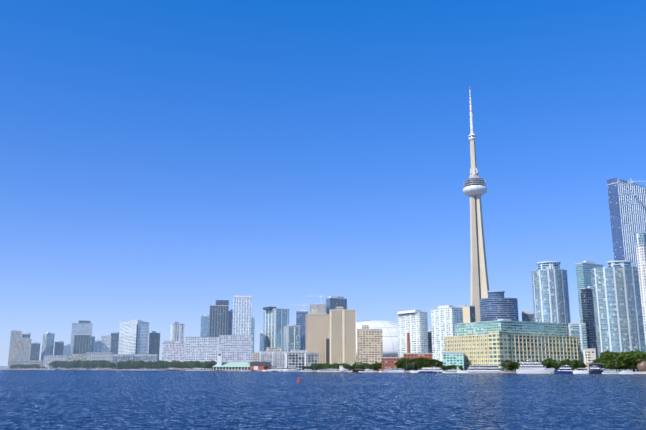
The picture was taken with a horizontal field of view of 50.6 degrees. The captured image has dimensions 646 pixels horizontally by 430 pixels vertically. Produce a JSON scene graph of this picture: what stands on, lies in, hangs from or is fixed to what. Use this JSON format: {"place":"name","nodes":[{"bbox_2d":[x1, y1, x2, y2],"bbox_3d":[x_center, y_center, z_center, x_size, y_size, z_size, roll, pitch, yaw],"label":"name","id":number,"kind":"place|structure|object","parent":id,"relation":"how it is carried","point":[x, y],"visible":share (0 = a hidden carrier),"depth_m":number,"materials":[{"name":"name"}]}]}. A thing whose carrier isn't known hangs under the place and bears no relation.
{"place":"outdoors","nodes":[
{"label":"outdoors","id":0,"kind":"place"},
{"bbox_2d":[7,329,21,368],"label":"building","id":1,"kind":"structure","parent":0,"point":[15,336],"depth_m":1624.38,"materials":[{"name":"grey concrete"}]},
{"bbox_2d":[17,338,31,359],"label":"building","id":2,"kind":"structure","parent":0,"point":[24,349],"depth_m":1577.26,"materials":[{"name":"grey concrete"}]},
{"bbox_2d":[22,332,30,337],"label":"building","id":3,"kind":"structure","parent":0,"point":[27,335],"depth_m":1722.89,"materials":[{"name":"grey glass"}]},
{"bbox_2d":[30,342,40,359],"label":"building","id":4,"kind":"structure","parent":0,"point":[35,351],"depth_m":1636.56,"materials":[{"name":"blue glass"}]},
{"bbox_2d":[41,332,54,359],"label":"building","id":5,"kind":"structure","parent":0,"point":[47,343],"depth_m":1680.31,"materials":[{"name":"teal glass"}]},
{"bbox_2d":[54,341,63,354],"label":"building","id":6,"kind":"structure","parent":0,"point":[58,348],"depth_m":1715.07,"materials":[{"name":"blue glass"}]},
{"bbox_2d":[63,344,70,368],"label":"building","id":7,"kind":"structure","parent":0,"point":[67,349],"depth_m":1629.88,"materials":[{"name":"blue glass"}]},
{"bbox_2d":[70,320,92,353],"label":"building","id":8,"kind":"structure","parent":0,"point":[82,327],"depth_m":1843.28,"materials":[{"name":"white glass"}]},
{"bbox_2d":[73,334,90,353],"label":"building","id":9,"kind":"structure","parent":0,"point":[81,344],"depth_m":1655.09,"materials":[{"name":"grey glass"}]},
{"bbox_2d":[90,336,94,351],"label":"building","id":10,"kind":"structure","parent":0,"point":[92,343],"depth_m":1696.27,"materials":[{"name":"blue glass"}]},
{"bbox_2d":[94,340,101,351],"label":"building","id":11,"kind":"structure","parent":0,"point":[97,346],"depth_m":1625.88,"materials":[{"name":"blue glass"}]},
{"bbox_2d":[101,334,110,351],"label":"building","id":12,"kind":"structure","parent":0,"point":[106,344],"depth_m":1642.28,"materials":[{"name":"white glass"}]},
{"bbox_2d":[110,332,118,368],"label":"building","id":13,"kind":"structure","parent":0,"point":[114,342],"depth_m":1715.18,"materials":[{"name":"blue glass"}]},
{"bbox_2d":[118,322,148,353],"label":"building","id":14,"kind":"structure","parent":0,"point":[127,339],"depth_m":1545.34,"materials":[{"name":"white glass"}]},
{"bbox_2d":[120,320,148,324],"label":"building roof","id":15,"kind":"structure","parent":14,"relation":"attached to","point":[128,322],"depth_m":1579.64,"materials":[{"name":"white"}]},
{"bbox_2d":[135,324,137,353],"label":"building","id":16,"kind":"structure","parent":14,"relation":"attached to","point":[136,339],"depth_m":1523.02,"materials":[{"name":"glass"}]},
{"bbox_2d":[148,331,159,368],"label":"building","id":17,"kind":"structure","parent":0,"point":[154,342],"depth_m":1554.77,"materials":[{"name":"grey glass"}]},
{"bbox_2d":[161,341,184,368],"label":"building","id":18,"kind":"structure","parent":0,"point":[172,351],"depth_m":1346.25,"materials":[{"name":"grey concrete"}]},
{"bbox_2d":[170,322,184,342],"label":"building","id":19,"kind":"structure","parent":0,"point":[176,331],"depth_m":1401.01,"materials":[{"name":"grey concrete"}]},
{"bbox_2d":[184,337,218,369],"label":"building","id":20,"kind":"structure","parent":0,"point":[200,349],"depth_m":1236.62,"materials":[{"name":"grey concrete"}]},
{"bbox_2d":[200,315,208,336],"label":"building","id":21,"kind":"structure","parent":0,"point":[204,326],"depth_m":1520.65,"materials":[{"name":"blue glass"}]},
{"bbox_2d":[209,300,228,336],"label":"building","id":22,"kind":"structure","parent":0,"point":[218,319],"depth_m":1440.21,"materials":[{"name":"grey glass"}]},
{"bbox_2d":[219,335,252,363],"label":"building","id":23,"kind":"structure","parent":0,"point":[235,348],"depth_m":1182.29,"materials":[{"name":"grey concrete"}]},
{"bbox_2d":[232,296,251,334],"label":"building","id":24,"kind":"structure","parent":0,"point":[242,306],"depth_m":1370.64,"materials":[{"name":"white glass"}]},
{"bbox_2d":[250,362,270,369],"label":"red building","id":25,"kind":"structure","parent":0,"point":[257,365],"depth_m":1040.51,"materials":[{"name":"paint"}]},
{"bbox_2d":[263,307,288,350],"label":"building","id":26,"kind":"structure","parent":0,"point":[275,320],"depth_m":1293.18,"materials":[{"name":"teal glass"}]},
{"bbox_2d":[283,324,300,351],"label":"building","id":27,"kind":"structure","parent":0,"point":[292,336],"depth_m":1193.43,"materials":[{"name":"teal glass"}]},
{"bbox_2d":[296,310,307,349],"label":"building","id":28,"kind":"structure","parent":0,"point":[301,318],"depth_m":1350.65,"materials":[{"name":"blue glass"}]},
{"bbox_2d":[306,313,329,369],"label":"building","id":29,"kind":"structure","parent":0,"point":[317,329],"depth_m":1062.18,"materials":[{"name":"grey concrete"}]},
{"bbox_2d":[310,303,325,312],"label":"building","id":30,"kind":"structure","parent":0,"point":[320,307],"depth_m":1382.74,"materials":[{"name":"grey concrete"}]},
{"bbox_2d":[0,367,644,373],"bbox_3d":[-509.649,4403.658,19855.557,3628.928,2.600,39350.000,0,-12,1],"label":"ground","id":31,"kind":"structure","parent":0,"point":[3,368],"depth_m":1229.87,"materials":[{"name":"grey concrete"}]},
{"bbox_2d":[10,360,43,368],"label":"building","id":32,"kind":"structure","parent":31,"relation":"on","point":[28,362],"depth_m":1516.50,"materials":[{"name":"grey concrete"}]},
{"bbox_2d":[43,355,66,368],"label":"building","id":33,"kind":"structure","parent":31,"relation":"on","point":[48,359],"depth_m":1455.16,"materials":[{"name":"grey concrete"}]},
{"bbox_2d":[51,360,59,366],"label":"tree","id":34,"kind":"object","parent":31,"relation":"on","point":[54,363],"visible":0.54,"depth_m":1405.35,"materials":[{"name":"green plant"}]},
{"bbox_2d":[69,360,80,368],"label":"tree","id":35,"kind":"object","parent":31,"relation":"on","point":[76,363],"visible":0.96,"depth_m":1360.62,"materials":[{"name":"green plant"}]},
{"bbox_2d":[68,354,85,368],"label":"building","id":36,"kind":"structure","parent":31,"relation":"on","point":[75,357],"depth_m":1437.09,"materials":[{"name":"grey concrete"}]},
{"bbox_2d":[82,360,89,368],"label":"tree","id":37,"kind":"object","parent":31,"relation":"on","point":[86,364],"visible":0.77,"depth_m":1339.59,"materials":[{"name":"green plant"}]},
{"bbox_2d":[89,360,96,368],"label":"tree","id":38,"kind":"object","parent":31,"relation":"on","point":[92,363],"visible":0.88,"depth_m":1335.09,"materials":[{"name":"green plant"}]},
{"bbox_2d":[86,352,112,368],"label":"building","id":39,"kind":"structure","parent":31,"relation":"on","point":[98,356],"depth_m":1414.36,"materials":[{"name":"grey concrete"}]},
{"bbox_2d":[98,360,106,367],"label":"tree","id":40,"kind":"object","parent":31,"relation":"on","point":[101,363],"visible":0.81,"depth_m":1317.34,"materials":[{"name":"green plant"}]},
{"bbox_2d":[112,354,157,368],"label":"building","id":41,"kind":"structure","parent":31,"relation":"on","point":[116,358],"depth_m":1314.30,"materials":[{"name":"grey concrete"}]},
{"bbox_2d":[150,362,157,369],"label":"tree","id":42,"kind":"object","parent":31,"relation":"on","point":[154,365],"visible":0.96,"depth_m":1221.18,"materials":[{"name":"green plant"}]},
{"bbox_2d":[168,360,179,369],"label":"tree","id":43,"kind":"object","parent":31,"relation":"on","point":[172,364],"visible":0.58,"depth_m":1190.56,"materials":[{"name":"green plant"}]},
{"bbox_2d":[190,362,198,368],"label":"tree","id":44,"kind":"object","parent":31,"relation":"on","point":[192,365],"visible":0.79,"depth_m":1154.49,"materials":[{"name":"green plant"}]},
{"bbox_2d":[202,361,212,369],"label":"tree","id":45,"kind":"object","parent":31,"relation":"on","point":[209,364],"visible":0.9,"depth_m":1131.82,"materials":[{"name":"green plant"}]},
{"bbox_2d":[228,310,232,334],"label":"building","id":46,"kind":"structure","parent":31,"relation":"on","point":[230,320],"depth_m":1446.93,"materials":[{"name":"blue glass"}]},
{"bbox_2d":[213,351,249,369],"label":"ferry terminal","id":47,"kind":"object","parent":31,"relation":"on","point":[220,365],"visible":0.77,"depth_m":1096.37,"materials":[{"name":"green metal"}]},
{"bbox_2d":[251,317,254,352],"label":"building","id":48,"kind":"structure","parent":31,"relation":"on","point":[252,325],"depth_m":1358.88,"materials":[{"name":"blue glass"}]},
{"bbox_2d":[252,353,259,361],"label":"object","id":49,"kind":"object","parent":31,"relation":"on","point":[255,357],"visible":0.47,"depth_m":1098.61,"materials":[{"name":"grey concrete"}]},
{"bbox_2d":[260,331,263,350],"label":"building","id":50,"kind":"structure","parent":31,"relation":"on","point":[262,341],"depth_m":1278.60,"materials":[{"name":"blue glass"}]},
{"bbox_2d":[259,351,287,367],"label":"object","id":51,"kind":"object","parent":31,"relation":"on","point":[275,359],"visible":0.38,"depth_m":1056.58,"materials":[{"name":"grey concrete"}]},
{"bbox_2d":[266,347,281,350],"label":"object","id":52,"kind":"object","parent":31,"relation":"on","point":[273,348],"visible":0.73,"depth_m":1091.65,"materials":[{"name":"grey concrete"}]},
{"bbox_2d":[290,350,308,351],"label":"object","id":53,"kind":"object","parent":31,"relation":"on","point":[299,350],"visible":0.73,"depth_m":1035.09,"materials":[{"name":"grey concrete"}]},
{"bbox_2d":[286,352,318,369],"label":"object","id":54,"kind":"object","parent":31,"relation":"on","point":[297,360],"visible":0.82,"depth_m":1004.95,"materials":[{"name":"concrete"}]},
{"bbox_2d":[326,338,329,369],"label":"building","id":55,"kind":"structure","parent":31,"relation":"on","point":[327,350],"depth_m":1035.28,"materials":[{"name":"concrete"}]},
{"bbox_2d":[330,363,338,368],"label":"tree","id":56,"kind":"object","parent":31,"relation":"on","point":[334,365],"visible":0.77,"depth_m":926.01,"materials":[{"name":"green plant"}]},
{"bbox_2d":[91,361,640,371],"bbox_3d":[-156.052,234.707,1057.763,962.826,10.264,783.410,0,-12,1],"label":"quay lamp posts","id":57,"kind":"object","parent":31,"relation":"on","point":[412,368],"visible":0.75,"depth_m":730.67,"materials":[{"name":"grey"}]},
{"bbox_2d":[353,352,380,371],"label":"tall ship","id":58,"kind":"object","parent":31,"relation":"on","point":[358,369],"visible":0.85,"depth_m":861.95,"materials":[{"name":"white"}]},
{"bbox_2d":[356,320,397,361],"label":"domed stadium","id":59,"kind":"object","parent":31,"relation":"on","point":[390,337],"depth_m":1149.51,"materials":[{"name":"grey"}]},
{"bbox_2d":[397,357,405,366],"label":"tree","id":60,"kind":"object","parent":31,"relation":"on","point":[400,362],"visible":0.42,"depth_m":841.85,"materials":[{"name":"green plant"}]},
{"bbox_2d":[381,353,431,370],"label":"building","id":61,"kind":"structure","parent":31,"relation":"on","point":[388,362],"depth_m":849.96,"materials":[{"name":"brick"}]},
{"bbox_2d":[407,333,409,352],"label":"brick chimney","id":62,"kind":"object","parent":31,"relation":"on","point":[408,343],"visible":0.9,"depth_m":869.79,"materials":[{"name":"red brick"}]},
{"bbox_2d":[405,360,413,368],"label":"tree","id":63,"kind":"object","parent":31,"relation":"on","point":[410,365],"visible":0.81,"depth_m":824.05,"materials":[{"name":"green plant"}]},
{"bbox_2d":[407,358,417,369],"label":"tree","id":64,"kind":"object","parent":31,"relation":"on","point":[413,361],"visible":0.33,"depth_m":826.47,"materials":[{"name":"green plant"}]},
{"bbox_2d":[417,359,425,367],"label":"tree","id":65,"kind":"object","parent":31,"relation":"on","point":[421,361],"visible":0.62,"depth_m":816.21,"materials":[{"name":"green plant"}]},
{"bbox_2d":[426,359,434,366],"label":"tree","id":66,"kind":"object","parent":31,"relation":"on","point":[429,362],"visible":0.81,"depth_m":805.77,"materials":[{"name":"green plant"}]},
{"bbox_2d":[434,361,442,366],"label":"tree","id":67,"kind":"object","parent":31,"relation":"on","point":[438,364],"visible":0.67,"depth_m":798.95,"materials":[{"name":"green plant"}]},
{"bbox_2d":[443,352,463,370],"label":"building","id":68,"kind":"structure","parent":31,"relation":"on","point":[453,358],"depth_m":782.92,"materials":[{"name":"glass"}]},
{"bbox_2d":[463,87,488,321],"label":"observation tower","id":69,"kind":"structure","parent":31,"relation":"on","point":[475,189],"depth_m":1296.97,"materials":[{"name":"concrete"}]},
{"bbox_2d":[479,291,518,321],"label":"round building","id":70,"kind":"structure","parent":31,"relation":"on","point":[495,305],"depth_m":1009.52,"materials":[{"name":"blue glass"}]},
{"bbox_2d":[503,361,515,369],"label":"tree","id":71,"kind":"object","parent":31,"relation":"on","point":[508,364],"visible":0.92,"depth_m":727.54,"materials":[{"name":"green plant"}]},
{"bbox_2d":[444,319,579,371],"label":"terminal building","id":72,"kind":"structure","parent":31,"relation":"on","point":[498,341],"depth_m":791.07,"materials":[{"name":"beige concrete"},{"name":"green glass"}]},
{"bbox_2d":[541,358,557,367],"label":"tree","id":73,"kind":"object","parent":31,"relation":"on","point":[549,361],"visible":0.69,"depth_m":709.60,"materials":[{"name":"green plant"}]},
{"bbox_2d":[531,261,570,335],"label":"skyscraper","id":74,"kind":"structure","parent":31,"relation":"on","point":[551,300],"depth_m":873.88,"materials":[{"name":"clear glass"}]},
{"bbox_2d":[568,322,587,362],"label":"high-rise building","id":75,"kind":"structure","parent":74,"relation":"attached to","point":[578,329],"depth_m":848.50,"materials":[{"name":"glass"}]},
{"bbox_2d":[551,361,557,369],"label":"tree","id":76,"kind":"object","parent":31,"relation":"on","point":[554,364],"visible":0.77,"depth_m":704.37,"materials":[{"name":"green plant"}]},
{"bbox_2d":[556,360,568,367],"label":"tree","id":77,"kind":"object","parent":31,"relation":"on","point":[562,363],"visible":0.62,"depth_m":698.45,"materials":[{"name":"green plant"}]},
{"bbox_2d":[569,359,582,369],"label":"tree","id":78,"kind":"object","parent":31,"relation":"on","point":[575,364],"visible":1,"depth_m":691.51,"materials":[{"name":"green plant"}]},
{"bbox_2d":[583,348,595,371],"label":"building","id":79,"kind":"structure","parent":31,"relation":"on","point":[589,354],"depth_m":717.68,"materials":[{"name":"grey concrete"}]},
{"bbox_2d":[586,363,603,369],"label":"pavilion","id":80,"kind":"structure","parent":31,"relation":"on","point":[595,364],"depth_m":688.63,"materials":[{"name":"grey"}]},
{"bbox_2d":[592,355,605,367],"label":"tree","id":81,"kind":"object","parent":31,"relation":"on","point":[601,366],"visible":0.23,"depth_m":696.11,"materials":[{"name":"green plant"}]},
{"bbox_2d":[595,350,609,362],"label":"tree","id":82,"kind":"object","parent":31,"relation":"on","point":[602,353],"visible":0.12,"depth_m":702.45,"materials":[{"name":"green plant"}]},
{"bbox_2d":[599,352,615,368],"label":"tree","id":83,"kind":"object","parent":31,"relation":"on","point":[608,366],"visible":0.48,"depth_m":692.79,"materials":[{"name":"green plant"}]},
{"bbox_2d":[603,351,617,370],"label":"tree","id":84,"kind":"object","parent":31,"relation":"on","point":[612,360],"visible":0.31,"depth_m":690.59,"materials":[{"name":"green plant"}]},
{"bbox_2d":[590,261,645,370],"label":"high-rise building","id":85,"kind":"structure","parent":31,"relation":"on","point":[618,315],"depth_m":807.33,"materials":[{"name":"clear glass"}]},
{"bbox_2d":[614,351,643,369],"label":"tree","id":86,"kind":"object","parent":31,"relation":"on","point":[622,359],"visible":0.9,"depth_m":674.71,"materials":[{"name":"green plant"}]},
{"bbox_2d":[625,350,638,371],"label":"tree","id":87,"kind":"object","parent":31,"relation":"on","point":[632,351],"visible":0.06,"depth_m":681.40,"materials":[{"name":"green plant"}]},
{"bbox_2d":[632,352,645,368],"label":"tree","id":88,"kind":"object","parent":31,"relation":"on","point":[644,358],"visible":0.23,"depth_m":673.59,"materials":[{"name":"green plant"}]},
{"bbox_2d":[637,361,645,371],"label":"sphere sculpture","id":89,"kind":"object","parent":31,"relation":"on","point":[641,366],"visible":0.98,"depth_m":665.35,"materials":[{"name":"pink concrete"}]},
{"bbox_2d":[0,366,645,429],"bbox_3d":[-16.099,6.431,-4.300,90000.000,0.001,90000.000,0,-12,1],"label":"water surface","id":90,"kind":"object","parent":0,"point":[136,400],"depth_m":147.56,"materials":[{"name":"blue liquid"}]},
{"bbox_2d":[271,367,295,370],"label":"boat","id":91,"kind":"object","parent":90,"relation":"on","point":[283,369],"visible":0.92,"depth_m":983.40,"materials":[{"name":"white"}]},
{"bbox_2d":[388,368,409,372],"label":"white cruiser","id":92,"kind":"object","parent":90,"relation":"on","point":[395,370],"visible":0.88,"depth_m":808.27,"materials":[{"name":"white"}]},
{"bbox_2d":[410,367,441,372],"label":"boat","id":93,"kind":"object","parent":90,"relation":"on","point":[427,368],"visible":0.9,"depth_m":776.16,"materials":[{"name":"white"}]},
{"bbox_2d":[442,369,456,372],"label":"white cruiser","id":94,"kind":"object","parent":90,"relation":"on","point":[451,371],"visible":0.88,"depth_m":737.73,"materials":[{"name":"white"}]},
{"bbox_2d":[456,364,502,372],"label":"ship","id":95,"kind":"object","parent":90,"relation":"on","point":[483,368],"visible":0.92,"depth_m":724.72,"materials":[{"name":"white"}]},
{"bbox_2d":[516,360,554,373],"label":"yacht","id":96,"kind":"object","parent":90,"relation":"on","point":[531,367],"visible":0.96,"depth_m":693.54,"materials":[{"name":"white"}]},
{"bbox_2d":[554,365,572,373],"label":"boat","id":97,"kind":"object","parent":90,"relation":"on","point":[566,369],"visible":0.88,"depth_m":678.05,"materials":[{"name":"blue"}]},
{"bbox_2d":[573,367,587,373],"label":"boat","id":98,"kind":"object","parent":90,"relation":"on","point":[581,371],"visible":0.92,"depth_m":669.71,"materials":[{"name":"white"}]},
{"bbox_2d":[589,365,603,373],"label":"boat","id":99,"kind":"object","parent":90,"relation":"on","point":[594,369],"visible":0.81,"depth_m":663.24,"materials":[{"name":"blue"}]},
{"bbox_2d":[602,369,618,373],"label":"white cruiser","id":100,"kind":"object","parent":90,"relation":"on","point":[609,371],"visible":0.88,"depth_m":654.46,"materials":[{"name":"white"}]},
{"bbox_2d":[619,369,633,373],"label":"white cruiser","id":101,"kind":"object","parent":90,"relation":"on","point":[627,371],"visible":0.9,"depth_m":647.90,"materials":[{"name":"white"}]},
{"bbox_2d":[0,0,645,365],"label":"sky","id":102,"kind":"structure","parent":0,"point":[162,161],"materials":[{"name":"blue"}]},
{"bbox_2d":[326,296,346,313],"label":"building","id":103,"kind":"structure","parent":0,"point":[332,302],"depth_m":1414.52,"materials":[{"name":"blue glass"}]},
{"bbox_2d":[329,306,355,369],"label":"building","id":104,"kind":"structure","parent":0,"point":[342,335],"depth_m":1021.61,"materials":[{"name":"grey concrete"}]},
{"bbox_2d":[357,325,382,369],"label":"building","id":105,"kind":"structure","parent":0,"point":[369,341],"depth_m":956.50,"materials":[{"name":"grey concrete"}]},
{"bbox_2d":[397,310,428,369],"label":"building","id":106,"kind":"structure","parent":0,"point":[414,323],"depth_m":991.71,"materials":[{"name":"grey concrete"}]},
{"bbox_2d":[428,329,432,358],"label":"building","id":107,"kind":"structure","parent":0,"point":[429,342],"depth_m":1022.68,"materials":[{"name":"blue glass"}]},
{"bbox_2d":[430,305,463,361],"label":"building","id":108,"kind":"structure","parent":0,"point":[445,319],"depth_m":961.82,"materials":[{"name":"grey concrete"}]},
{"bbox_2d":[456,305,475,322],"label":"building","id":109,"kind":"structure","parent":0,"point":[469,314],"depth_m":1091.42,"materials":[{"name":"beige glass"}]},
{"bbox_2d":[521,310,534,321],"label":"building","id":110,"kind":"structure","parent":0,"point":[527,316],"depth_m":1036.17,"materials":[{"name":"blue glass"}]},
{"bbox_2d":[580,286,597,358],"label":"dark building","id":111,"kind":"structure","parent":0,"point":[587,302],"depth_m":947.12,"materials":[{"name":"blue glass"}]},
{"bbox_2d":[575,261,602,322],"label":"green building","id":112,"kind":"structure","parent":0,"point":[583,274],"depth_m":1131.16,"materials":[{"name":"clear glass"}]},
{"bbox_2d":[607,182,645,266],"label":"tall building","id":113,"kind":"structure","parent":0,"point":[616,223],"depth_m":1186.29,"materials":[{"name":"blue glass"}]},
{"bbox_2d":[607,178,645,266],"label":"balconies","id":114,"kind":"structure","parent":113,"relation":"attached to","point":[614,180],"depth_m":1193.29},
{"bbox_2d":[634,233,645,344],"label":"white building","id":115,"kind":"structure","parent":0,"point":[640,241],"depth_m":753.58,"materials":[{"name":"grey concrete"}]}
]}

